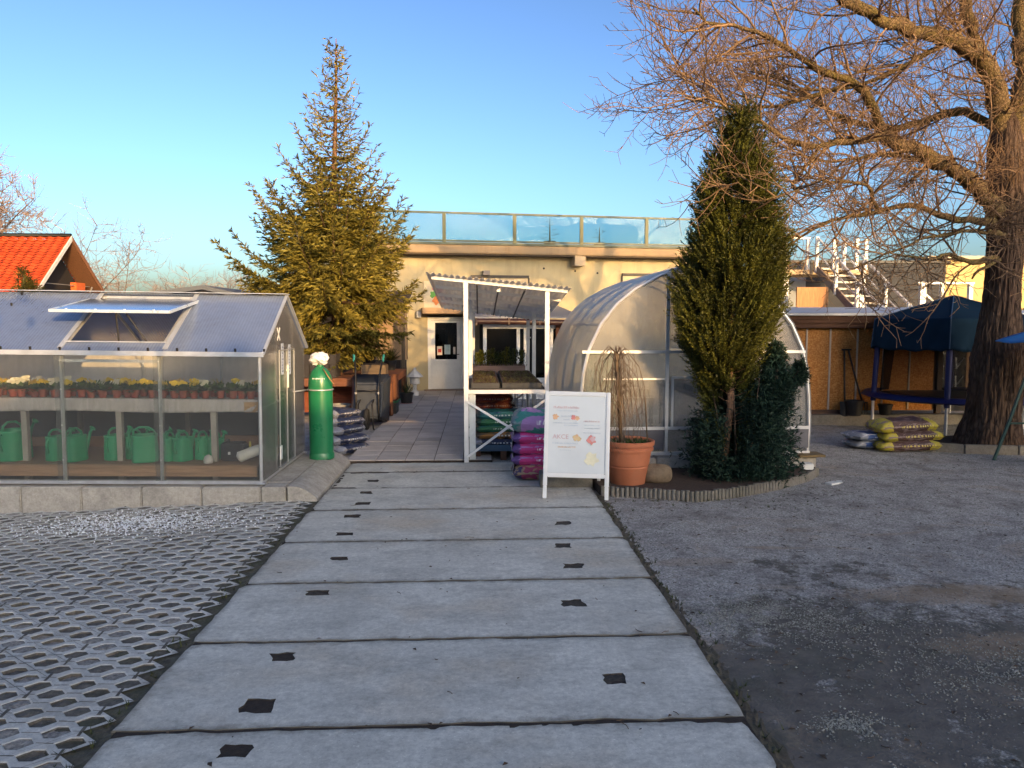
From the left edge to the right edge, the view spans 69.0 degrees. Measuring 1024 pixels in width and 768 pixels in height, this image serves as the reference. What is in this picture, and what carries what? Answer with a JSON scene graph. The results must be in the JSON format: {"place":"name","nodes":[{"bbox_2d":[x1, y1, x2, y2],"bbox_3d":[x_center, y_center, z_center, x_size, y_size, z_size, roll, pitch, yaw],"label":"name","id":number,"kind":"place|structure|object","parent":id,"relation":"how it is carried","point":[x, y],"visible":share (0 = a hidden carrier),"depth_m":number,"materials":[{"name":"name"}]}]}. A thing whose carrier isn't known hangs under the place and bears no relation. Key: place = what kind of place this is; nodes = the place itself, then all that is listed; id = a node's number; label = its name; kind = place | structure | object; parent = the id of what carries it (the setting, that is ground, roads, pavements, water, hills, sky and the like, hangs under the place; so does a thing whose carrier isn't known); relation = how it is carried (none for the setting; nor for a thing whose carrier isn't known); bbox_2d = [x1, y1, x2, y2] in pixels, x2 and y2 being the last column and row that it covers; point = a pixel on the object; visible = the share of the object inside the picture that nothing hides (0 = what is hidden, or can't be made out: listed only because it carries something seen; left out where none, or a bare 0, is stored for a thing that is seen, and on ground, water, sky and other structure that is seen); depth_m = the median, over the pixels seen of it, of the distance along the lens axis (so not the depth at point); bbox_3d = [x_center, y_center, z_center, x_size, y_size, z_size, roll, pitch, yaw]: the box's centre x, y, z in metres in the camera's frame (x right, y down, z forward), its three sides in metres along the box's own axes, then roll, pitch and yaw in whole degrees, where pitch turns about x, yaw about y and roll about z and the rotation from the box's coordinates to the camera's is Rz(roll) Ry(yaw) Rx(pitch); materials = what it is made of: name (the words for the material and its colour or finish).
{"place":"outdoors","nodes":[
{"label":"outdoors","id":0,"kind":"place"},
{"bbox_2d":[0,501,318,767],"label":"paving","id":1,"kind":"structure","parent":0,"point":[122,592],"depth_m":5.18,"materials":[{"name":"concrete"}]},
{"bbox_2d":[0,505,290,549],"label":"white grit","id":2,"kind":"object","parent":1,"relation":"on","point":[128,525],"visible":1,"depth_m":7.10,"materials":[{"name":"gravel"}]},
{"bbox_2d":[83,462,777,767],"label":"path","id":3,"kind":"structure","parent":0,"point":[385,680],"depth_m":4.29,"materials":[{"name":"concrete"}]},
{"bbox_2d":[511,464,542,479],"bbox_3d":[0.428,1.028,9.127,0.872,0.235,0.469,0,5,-6],"label":"potting soil sack","id":4,"kind":"object","parent":3,"relation":"on","point":[525,471],"visible":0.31,"depth_m":8.89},
{"bbox_2d":[511,453,543,464],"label":"potting soil sack","id":5,"kind":"object","parent":4,"relation":"on","point":[526,459],"visible":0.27,"depth_m":8.89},
{"bbox_2d":[510,441,543,453],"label":"potting soil sack","id":6,"kind":"object","parent":5,"relation":"on","point":[519,448],"visible":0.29,"depth_m":8.87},
{"bbox_2d":[510,431,543,443],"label":"potting soil sack","id":7,"kind":"object","parent":6,"relation":"on","point":[525,438],"visible":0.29,"depth_m":8.87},
{"bbox_2d":[511,406,544,433],"bbox_3d":[0.418,0.432,9.076,0.872,0.352,0.469,0,5,-2],"label":"potting soil sack","id":8,"kind":"object","parent":7,"relation":"on","point":[528,419],"visible":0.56,"depth_m":8.85,"materials":[{"name":"plastic"}]},
{"bbox_2d":[539,470,592,489],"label":"concrete block","id":9,"kind":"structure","parent":3,"relation":"on","point":[558,482],"depth_m":8.52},
{"bbox_2d":[543,391,610,499],"bbox_3d":[0.701,0.643,8.239,0.705,1.149,0.676,2,5,1],"label":"sign board","id":10,"kind":"object","parent":3,"relation":"on","point":[576,434],"visible":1,"depth_m":8.01,"materials":[{"name":"white"}]},
{"bbox_2d":[0,0,1016,292],"label":"sky","id":11,"kind":"structure","parent":0,"point":[159,113],"materials":[{"name":"blue"}]},
{"bbox_2d":[0,388,1023,767],"bbox_3d":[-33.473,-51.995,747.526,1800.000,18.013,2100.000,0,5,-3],"label":"ground","id":12,"kind":"structure","parent":0,"point":[808,678],"depth_m":5.35,"materials":[{"name":"gravel"}]},
{"bbox_2d":[8,264,45,291],"bbox_3d":[-12.658,-1.423,19.430,1.244,3.436,1.544,1,5,14],"label":"pine sapling","id":13,"kind":"object","parent":12,"relation":"on","point":[27,283],"visible":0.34,"depth_m":19.23,"materials":[{"name":"green plant"}]},
{"bbox_2d":[0,144,62,232],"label":"bare tree","id":14,"kind":"object","parent":12,"relation":"on","point":[23,213],"visible":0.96,"depth_m":34.59,"materials":[{"name":"plant"}]},
{"bbox_2d":[0,233,103,292],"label":"red roofed house","id":15,"kind":"structure","parent":12,"relation":"on","point":[54,261],"depth_m":30.50,"materials":[{"name":"tile"}]},
{"bbox_2d":[2,184,173,292],"bbox_3d":[-22.480,-5.533,37.269,10.115,8.672,7.706,0,5,-3],"label":"bare tree","id":16,"kind":"object","parent":12,"relation":"on","point":[80,242],"visible":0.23,"depth_m":37.08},
{"bbox_2d":[81,235,155,292],"bbox_3d":[-20.858,-4.401,36.640,6.325,6.542,6.435,-2,5,-25],"label":"bare tree","id":17,"kind":"object","parent":12,"relation":"on","point":[118,286],"visible":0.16,"depth_m":37.65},
{"bbox_2d":[0,451,350,513],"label":"greenhouse plinth","id":18,"kind":"structure","parent":12,"relation":"on","point":[303,477],"depth_m":7.90,"materials":[{"name":"concrete"}]},
{"bbox_2d":[0,389,278,479],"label":"potting bench","id":19,"kind":"object","parent":18,"relation":"on","point":[236,419],"visible":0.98,"depth_m":8.32,"materials":[{"name":"grey wood"}]},
{"bbox_2d":[0,418,37,461],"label":"watering can","id":20,"kind":"object","parent":19,"relation":"on","point":[11,445],"visible":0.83,"depth_m":8.22,"materials":[{"name":"green plastic"}]},
{"bbox_2d":[13,378,28,396],"bbox_3d":[-5.485,0.032,8.313,0.184,0.217,0.193,5,7,44],"label":"potted primrose","id":21,"kind":"object","parent":19,"relation":"on","point":[21,386],"visible":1,"depth_m":8.28,"materials":[{"name":"ceramic"}]},
{"bbox_2d":[47,378,59,397],"bbox_3d":[-5.102,0.038,8.297,0.184,0.217,0.193,4,6,39],"label":"potted primrose","id":22,"kind":"object","parent":19,"relation":"on","point":[53,389],"visible":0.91,"depth_m":8.27,"materials":[{"name":"orange plant"}]},
{"bbox_2d":[45,427,74,461],"bbox_3d":[-5.101,0.671,8.415,0.170,0.356,0.380,1,5,16],"label":"watering can","id":23,"kind":"object","parent":19,"relation":"on","point":[53,446],"visible":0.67,"depth_m":8.28,"materials":[{"name":"green plastic"}]},
{"bbox_2d":[61,426,95,462],"bbox_3d":[-4.875,0.665,8.389,0.190,0.378,0.426,2,5,19],"label":"watering can","id":24,"kind":"object","parent":19,"relation":"on","point":[77,446],"visible":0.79,"depth_m":8.29,"materials":[{"name":"green plastic"}]},
{"bbox_2d":[104,425,132,460],"bbox_3d":[-4.486,0.664,8.506,0.190,0.370,0.411,1,5,13],"label":"watering can","id":25,"kind":"object","parent":19,"relation":"on","point":[110,447],"visible":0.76,"depth_m":8.35,"materials":[{"name":"green plastic"}]},
{"bbox_2d":[128,426,172,462],"bbox_3d":[-4.056,0.666,8.374,0.472,0.398,0.250,-2,5,-23],"label":"watering can","id":26,"kind":"object","parent":19,"relation":"on","point":[144,448],"visible":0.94,"depth_m":8.26,"materials":[{"name":"green plastic"}]},
{"bbox_2d":[163,429,183,461],"bbox_3d":[-3.865,0.690,8.469,0.160,0.342,0.350,1,5,13],"label":"watering can","id":27,"kind":"object","parent":19,"relation":"on","point":[167,448],"visible":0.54,"depth_m":8.34,"materials":[{"name":"green plastic"}]},
{"bbox_2d":[172,429,198,461],"bbox_3d":[-3.710,0.688,8.476,0.180,0.350,0.365,2,5,19],"label":"watering can","id":28,"kind":"object","parent":19,"relation":"on","point":[182,448],"visible":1,"depth_m":8.36,"materials":[{"name":"green plastic"}]},
{"bbox_2d":[194,430,210,459],"bbox_3d":[-3.531,0.692,8.581,0.150,0.328,0.320,1,5,13],"label":"watering can","id":29,"kind":"object","parent":19,"relation":"on","point":[201,447],"visible":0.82,"depth_m":8.46,"materials":[{"name":"green plastic"}]},
{"bbox_2d":[220,439,246,460],"bbox_3d":[-3.168,0.750,8.491,0.260,0.249,0.178,0,5,-3],"label":"canister","id":30,"kind":"object","parent":19,"relation":"on","point":[230,449],"visible":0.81,"depth_m":8.41,"materials":[{"name":"black plastic"}]},
{"bbox_2d":[236,441,258,461],"bbox_3d":[-2.939,0.760,8.398,0.324,0.224,0.121,-3,6,-29],"label":"rolled white fleece","id":31,"kind":"object","parent":19,"relation":"on","point":[250,452],"visible":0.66,"depth_m":8.34,"materials":[{"name":"fabric"}]},
{"bbox_2d":[0,289,307,484],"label":"greenhouse","id":32,"kind":"object","parent":18,"relation":"on","point":[159,338],"visible":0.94,"depth_m":8.46,"materials":[{"name":"white"}]},
{"bbox_2d":[278,348,295,467],"bbox_3d":[-2.680,0.265,8.895,0.036,1.370,0.705,1,5,-3],"label":"door","id":33,"kind":"structure","parent":32,"relation":"in","point":[287,440],"depth_m":8.88,"materials":[{"name":"white"}]},
{"bbox_2d":[308,363,334,459],"bbox_3d":[-2.457,0.317,9.580,0.316,1.300,0.316,0,5,-3],"label":"gas cylinder","id":34,"kind":"object","parent":18,"relation":"on","point":[321,437],"visible":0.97,"depth_m":9.47,"materials":[{"name":"green metal"}]},
{"bbox_2d":[309,352,328,365],"bbox_3d":[-2.468,-0.321,9.525,0.256,0.185,0.242,0,5,-3],"label":"plastic bag","id":35,"kind":"object","parent":34,"relation":"on","point":[320,358],"visible":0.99,"depth_m":9.46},
{"bbox_2d":[143,285,251,294],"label":"carport roof","id":36,"kind":"structure","parent":12,"relation":"on","point":[202,288],"depth_m":13.58,"materials":[{"name":"white metal"}]},
{"bbox_2d":[151,263,265,291],"bbox_3d":[-15.779,-3.912,38.944,6.564,5.159,6.300,0,5,-3],"label":"bare bush","id":37,"kind":"object","parent":12,"relation":"on","point":[206,279],"visible":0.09,"depth_m":38.01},
{"bbox_2d":[210,37,426,374],"bbox_3d":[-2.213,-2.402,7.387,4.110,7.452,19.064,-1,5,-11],"label":"spruce tree","id":38,"kind":"object","parent":12,"relation":"on","point":[326,229],"visible":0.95,"depth_m":14.35,"materials":[{"name":"green plant"}]},
{"bbox_2d":[304,375,392,422],"bbox_3d":[-3.441,0.296,14.363,2.200,0.880,0.946,0,5,-3],"label":"wooden bench","id":39,"kind":"object","parent":12,"relation":"on","point":[342,389],"visible":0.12,"depth_m":14.77,"materials":[{"name":"brown wood"}]},
{"bbox_2d":[303,353,340,377],"bbox_3d":[-3.622,-0.355,14.200,0.610,0.435,0.485,0,5,-3],"label":"crate","id":40,"kind":"object","parent":39,"relation":"on","point":[332,361],"visible":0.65,"depth_m":13.98,"materials":[{"name":"brown wood"}]},
{"bbox_2d":[361,363,387,373],"bbox_3d":[-2.662,-0.275,14.473,0.470,0.230,0.400,0,5,-3],"label":"planter box","id":41,"kind":"object","parent":39,"relation":"on","point":[370,368],"visible":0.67,"depth_m":14.28,"materials":[{"name":"brown wood"}]},
{"bbox_2d":[334,442,369,454],"bbox_3d":[-2.467,0.929,11.021,0.433,0.170,0.792,2,2,21],"label":"potting soil sack","id":42,"kind":"object","parent":12,"relation":"on","point":[342,449],"visible":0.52,"depth_m":10.79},
{"bbox_2d":[333,432,369,444],"bbox_3d":[-2.509,0.796,11.058,0.433,0.162,0.792,3,3,30],"label":"potting soil sack","id":43,"kind":"object","parent":42,"relation":"on","point":[353,437],"visible":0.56,"depth_m":10.92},
{"bbox_2d":[333,424,365,434],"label":"potting soil sack","id":44,"kind":"object","parent":43,"relation":"on","point":[344,429],"visible":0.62,"depth_m":10.94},
{"bbox_2d":[333,415,364,425],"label":"potting soil sack","id":45,"kind":"object","parent":44,"relation":"on","point":[356,419],"visible":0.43,"depth_m":11.05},
{"bbox_2d":[333,407,360,418],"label":"potting soil sack","id":46,"kind":"object","parent":45,"relation":"on","point":[340,412],"visible":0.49,"depth_m":11.05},
{"bbox_2d":[297,291,411,397],"bbox_3d":[-4.396,-0.979,18.606,3.680,2.730,1.600,0,5,-3],"label":"side annex","id":47,"kind":"object","parent":12,"relation":"on","point":[401,362],"visible":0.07,"depth_m":18.45,"materials":[{"name":"beige paint"}]},
{"bbox_2d":[351,354,390,429],"bbox_3d":[-2.588,0.142,13.393,0.737,1.329,0.697,0,5,-3],"label":"wheelbarrow","id":48,"kind":"object","parent":12,"relation":"on","point":[371,397],"visible":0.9,"depth_m":13.45,"materials":[{"name":"grey metal"}]},
{"bbox_2d":[343,369,406,399],"bbox_3d":[-3.024,0.140,16.453,1.220,0.840,1.796,0,5,-3],"label":"wooden bench","id":49,"kind":"object","parent":12,"relation":"on","point":[398,374],"visible":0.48,"depth_m":15.78,"materials":[{"name":"brown wood"}]},
{"bbox_2d":[384,346,399,369],"bbox_3d":[-2.735,-0.601,16.780,0.650,0.582,0.610,0,5,-3],"label":"potted plant","id":50,"kind":"object","parent":49,"relation":"on","point":[391,362],"visible":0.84,"depth_m":16.72,"materials":[{"name":"plant"}]},
{"bbox_2d":[350,393,491,463],"bbox_3d":[-1.480,0.649,15.192,1.970,0.078,10.230,0,5,-3],"label":"walkway bedding","id":51,"kind":"object","parent":12,"relation":"on","point":[434,461],"visible":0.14,"depth_m":10.11,"materials":[{"name":"soil"}]},
{"bbox_2d":[399,380,413,403],"bbox_3d":[-2.417,0.136,17.079,0.516,0.723,0.780,1,5,15],"label":"plant pot","id":52,"kind":"object","parent":51,"relation":"on","point":[406,396],"visible":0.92,"depth_m":16.99,"materials":[{"name":"black plastic"}]},
{"bbox_2d":[407,367,422,395],"bbox_3d":[-2.462,-0.038,18.872,0.406,0.770,0.406,-2,5,-25],"label":"garden lantern","id":53,"kind":"object","parent":51,"relation":"on","point":[414,375],"visible":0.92,"depth_m":18.78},
{"bbox_2d":[349,390,491,460],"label":"walkway","id":54,"kind":"structure","parent":51,"relation":"on","point":[400,443],"depth_m":12.47,"materials":[{"name":"concrete"}]},
{"bbox_2d":[426,272,570,462],"bbox_3d":[-0.263,-0.360,11.942,1.920,2.574,4.140,0,5,-3],"label":"plant rack","id":55,"kind":"object","parent":51,"relation":"on","point":[469,295],"visible":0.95,"depth_m":10.68,"materials":[{"name":"white paint"}]},
{"bbox_2d":[471,370,498,387],"bbox_3d":[-0.416,-0.094,11.359,0.404,0.088,2.532,0,5,-3],"label":"seedling tray","id":56,"kind":"object","parent":55,"relation":"on","point":[484,379],"visible":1,"depth_m":10.67,"materials":[{"name":"soil"}]},
{"bbox_2d":[473,347,526,373],"bbox_3d":[-0.209,-0.432,13.053,0.977,0.477,0.580,0,5,-3],"label":"planter box","id":57,"kind":"object","parent":55,"relation":"on","point":[509,366],"visible":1,"depth_m":12.92,"materials":[{"name":"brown wood"}]},
{"bbox_2d":[498,370,541,387],"bbox_3d":[0.084,-0.096,11.381,0.564,0.088,2.532,0,5,-3],"label":"seedling tray","id":58,"kind":"object","parent":55,"relation":"on","point":[519,379],"visible":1,"depth_m":10.69,"materials":[{"name":"brown"}]},
{"bbox_2d":[49,489,814,767],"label":"weeds","id":59,"kind":"object","parent":12,"relation":"on","point":[279,540],"visible":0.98,"depth_m":4.56,"materials":[{"name":"plant"}]},
{"bbox_2d":[476,445,511,459],"bbox_3d":[-0.146,0.919,10.774,0.820,0.220,0.830,0,5,-3],"label":"pallet","id":60,"kind":"object","parent":12,"relation":"on","point":[502,449],"visible":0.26,"depth_m":10.36,"materials":[{"name":"blue wood"}]},
{"bbox_2d":[476,438,511,444],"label":"potting soil sack","id":61,"kind":"object","parent":60,"relation":"on","point":[496,441],"visible":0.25,"depth_m":10.47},
{"bbox_2d":[476,431,510,438],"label":"potting soil sack","id":62,"kind":"object","parent":61,"relation":"on","point":[489,435],"visible":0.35,"depth_m":10.47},
{"bbox_2d":[476,424,512,431],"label":"potting soil sack","id":63,"kind":"object","parent":62,"relation":"on","point":[490,428],"visible":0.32,"depth_m":10.45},
{"bbox_2d":[476,418,510,425],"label":"potting soil sack","id":64,"kind":"object","parent":63,"relation":"on","point":[486,422],"visible":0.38,"depth_m":10.45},
{"bbox_2d":[476,408,517,418],"bbox_3d":[-0.146,0.419,10.657,0.812,0.131,0.451,0,5,-5],"label":"potting soil sack","id":65,"kind":"object","parent":64,"relation":"on","point":[498,413],"visible":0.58,"depth_m":10.45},
{"bbox_2d":[324,210,715,398],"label":"shop house","id":66,"kind":"structure","parent":12,"relation":"on","point":[635,320],"depth_m":20.43,"materials":[{"name":"beige paint"}]},
{"bbox_2d":[431,320,460,388],"bbox_3d":[-1.800,-0.800,20.379,0.780,1.875,0.115,-1,5,-11],"label":"door","id":67,"kind":"structure","parent":66,"relation":"in","point":[445,333],"depth_m":20.39,"materials":[{"name":"white paint"}]},
{"bbox_2d":[471,275,529,283],"bbox_3d":[-0.329,-2.552,20.448,1.660,0.855,0.065,-1,5,-11],"label":"window","id":68,"kind":"structure","parent":66,"relation":"in","point":[503,277],"depth_m":20.44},
{"bbox_2d":[621,273,679,320],"bbox_3d":[3.989,-2.473,21.302,1.820,1.355,0.065,-1,5,-11],"label":"window","id":69,"kind":"structure","parent":66,"relation":"in","point":[639,299],"depth_m":21.28,"materials":[{"name":"glass"}]},
{"bbox_2d":[166,451,1023,766],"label":"leaf litter","id":70,"kind":"object","parent":12,"relation":"on","point":[790,599],"visible":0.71,"depth_m":5.46,"materials":[{"name":"plant"}]},
{"bbox_2d":[622,419,697,456],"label":"tunnel floor","id":71,"kind":"structure","parent":12,"relation":"on","point":[674,436],"depth_m":11.76,"materials":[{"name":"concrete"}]},
{"bbox_2d":[582,353,619,426],"bbox_3d":[1.173,0.246,9.885,0.460,1.350,0.365,0,5,-3],"label":"cabinet","id":72,"kind":"object","parent":71,"relation":"on","point":[590,372],"visible":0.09,"depth_m":9.67,"materials":[{"name":"metal"}]},
{"bbox_2d":[621,378,722,426],"bbox_3d":[2.472,0.395,11.395,2.050,0.800,3.200,0,5,-3],"label":"staging","id":73,"kind":"object","parent":71,"relation":"on","point":[684,386],"visible":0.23,"depth_m":11.19,"materials":[{"name":"black plastic"}]},
{"bbox_2d":[593,467,814,500],"bbox_3d":[2.380,1.175,8.694,2.920,0.150,1.300,0,5,-3],"label":"planting bed","id":74,"kind":"object","parent":12,"relation":"on","point":[679,481],"visible":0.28,"depth_m":8.41,"materials":[{"name":"soil"}]},
{"bbox_2d":[590,345,654,485],"bbox_3d":[1.225,0.346,8.406,0.782,1.570,0.846,0,5,-3],"label":"potted weeping shrub","id":75,"kind":"object","parent":74,"relation":"on","point":[629,458],"visible":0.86,"depth_m":8.31,"materials":[{"name":"orange plant"}]},
{"bbox_2d":[645,464,671,482],"bbox_3d":[1.647,1.029,8.518,0.383,0.242,0.300,0,5,-3],"label":"rock","id":76,"kind":"object","parent":74,"relation":"on","point":[658,473],"visible":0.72,"depth_m":8.41,"materials":[{"name":"stone"}]},
{"bbox_2d":[601,467,818,501],"bbox_3d":[2.507,1.195,8.482,3.036,0.194,0.651,-2,5,-21],"label":"bed edging","id":77,"kind":"object","parent":74,"relation":"on","point":[731,492],"visible":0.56,"depth_m":8.15,"materials":[{"name":"concrete"}]},
{"bbox_2d":[663,90,801,465],"bbox_3d":[2.534,-1.105,8.683,1.629,4.497,1.423,0,5,-3],"label":"thuja tree","id":78,"kind":"object","parent":74,"relation":"on","point":[719,288],"visible":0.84,"depth_m":8.37,"materials":[{"name":"green plant"}]},
{"bbox_2d":[669,337,812,488],"bbox_3d":[2.684,0.384,8.742,1.666,1.888,1.246,0,5,-3],"label":"juniper shrub","id":79,"kind":"object","parent":74,"relation":"on","point":[760,453],"visible":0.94,"depth_m":8.55,"materials":[{"name":"green plant"}]},
{"bbox_2d":[649,448,815,467],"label":"tunnel plinth","id":80,"kind":"structure","parent":12,"relation":"on","point":[672,460],"depth_m":9.32,"materials":[{"name":"concrete"}]},
{"bbox_2d":[549,267,809,454],"bbox_3d":[2.212,-0.458,11.309,2.970,2.405,4.065,0,5,-3],"label":"arched greenhouse","id":81,"kind":"object","parent":80,"relation":"on","point":[659,435],"visible":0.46,"depth_m":9.35,"materials":[{"name":"white"}]},
{"bbox_2d":[796,287,828,306],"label":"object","id":82,"kind":"object","parent":12,"relation":"on","point":[809,296],"visible":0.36,"depth_m":18.64,"materials":[{"name":"orange"}]},
{"bbox_2d":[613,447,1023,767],"bbox_3d":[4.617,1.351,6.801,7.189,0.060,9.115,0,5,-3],"label":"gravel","id":83,"kind":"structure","parent":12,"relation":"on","point":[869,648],"depth_m":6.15,"materials":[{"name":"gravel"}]},
{"bbox_2d":[744,260,950,306],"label":"grey building","id":84,"kind":"structure","parent":12,"relation":"on","point":[834,300],"depth_m":21.31,"materials":[{"name":"paint"}]},
{"bbox_2d":[676,581,1023,754],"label":"gravel chips","id":85,"kind":"object","parent":12,"relation":"on","point":[850,726],"visible":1,"depth_m":4.40,"materials":[{"name":"gravel"}]},
{"bbox_2d":[842,438,873,447],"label":"potting soil sack","id":86,"kind":"object","parent":12,"relation":"on","point":[857,443],"visible":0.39,"depth_m":11.15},
{"bbox_2d":[841,430,878,440],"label":"potting soil sack","id":87,"kind":"object","parent":86,"relation":"on","point":[868,435],"visible":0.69,"depth_m":11.11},
{"bbox_2d":[724,307,1023,412],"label":"shed","id":88,"kind":"structure","parent":12,"relation":"on","point":[825,340],"depth_m":14.00,"materials":[{"name":"brown wood"}]},
{"bbox_2d":[785,413,963,425],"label":"concrete kerb","id":89,"kind":"structure","parent":12,"relation":"on","point":[861,420],"depth_m":13.83,"materials":[{"name":"concrete"}]},
{"bbox_2d":[840,349,847,416],"bbox_3d":[6.174,-0.027,13.880,0.210,1.245,0.268,0,5,-3],"label":"shovel","id":90,"kind":"object","parent":89,"relation":"on","point":[843,412],"visible":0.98,"depth_m":13.83,"materials":[{"name":"metal"}]},
{"bbox_2d":[844,399,864,415],"bbox_3d":[6.325,0.440,13.781,0.354,0.280,0.354,0,5,-3],"label":"bucket","id":91,"kind":"object","parent":89,"relation":"on","point":[854,407],"visible":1,"depth_m":13.67,"materials":[{"name":"black plastic"}]},
{"bbox_2d":[873,440,941,450],"bbox_3d":[5.842,0.887,11.105,0.932,0.175,0.469,-2,5,1],"label":"potting soil sack","id":92,"kind":"object","parent":12,"relation":"on","point":[881,445],"visible":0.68,"depth_m":10.89,"materials":[{"name":"plastic"}]},
{"bbox_2d":[875,430,944,441],"bbox_3d":[5.891,0.746,11.116,0.932,0.182,0.469,-2,5,-2],"label":"potting soil sack","id":93,"kind":"object","parent":92,"relation":"on","point":[914,436],"visible":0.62,"depth_m":10.90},
{"bbox_2d":[864,416,937,432],"bbox_3d":[5.810,0.603,11.120,0.932,0.214,0.469,-2,5,-5],"label":"potting soil sack","id":94,"kind":"object","parent":93,"relation":"on","point":[902,424],"visible":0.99,"depth_m":10.92,"materials":[{"name":"plastic"}]},
{"bbox_2d":[861,295,1023,435],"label":"trampoline","id":95,"kind":"object","parent":12,"relation":"on","point":[934,369],"visible":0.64,"depth_m":12.43,"materials":[{"name":"fabric"}]},
{"bbox_2d":[918,282,974,304],"bbox_3d":[11.290,-1.172,19.494,1.500,2.965,0.100,0,5,-3],"label":"white barrier","id":96,"kind":"object","parent":12,"relation":"on","point":[969,292],"visible":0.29,"depth_m":19.36,"materials":[{"name":"paint"}]},
{"bbox_2d":[906,256,1023,309],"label":"yellow building","id":97,"kind":"structure","parent":12,"relation":"on","point":[978,279],"depth_m":22.45,"materials":[{"name":"paint"}]},
{"bbox_2d":[924,443,1023,454],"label":"tree kerb","id":98,"kind":"object","parent":12,"relation":"on","point":[981,449],"visible":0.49,"depth_m":10.78,"materials":[{"name":"concrete"}]},
{"bbox_2d":[933,435,1023,443],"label":"tree soil","id":99,"kind":"object","parent":12,"relation":"on","point":[946,439],"visible":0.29,"depth_m":11.54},
{"bbox_2d":[564,0,1023,445],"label":"walnut tree","id":100,"kind":"object","parent":99,"relation":"on","point":[996,373],"visible":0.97,"depth_m":9.70,"materials":[{"name":"brown plant"}]},
{"bbox_2d":[992,332,1023,460],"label":"garden swing","id":101,"kind":"object","parent":12,"relation":"on","point":[1017,338],"visible":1,"depth_m":10.23,"materials":[{"name":"blue fabric"}]},
{"bbox_2d":[596,495,794,767],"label":"path edge soil","id":102,"kind":"structure","parent":0,"point":[781,758],"depth_m":4.14,"materials":[{"name":"soil"}]},
{"bbox_2d":[782,237,912,306],"bbox_3d":[8.269,-1.689,18.657,2.394,4.135,4.510,0,5,-3],"label":"outdoor stairs","id":103,"kind":"structure","parent":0,"point":[844,300],"depth_m":18.90,"materials":[{"name":"metal"}]},
{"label":"potting soil sack","id":104,"kind":"object","parent":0,"visible":0},
{"bbox_2d":[476,402,514,408],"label":"potting soil sack","id":105,"kind":"object","parent":104,"relation":"on","point":[499,405],"visible":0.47,"depth_m":11.62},
{"bbox_2d":[476,395,513,401],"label":"potting soil sack","id":106,"kind":"object","parent":105,"relation":"on","point":[500,398],"visible":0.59,"depth_m":11.61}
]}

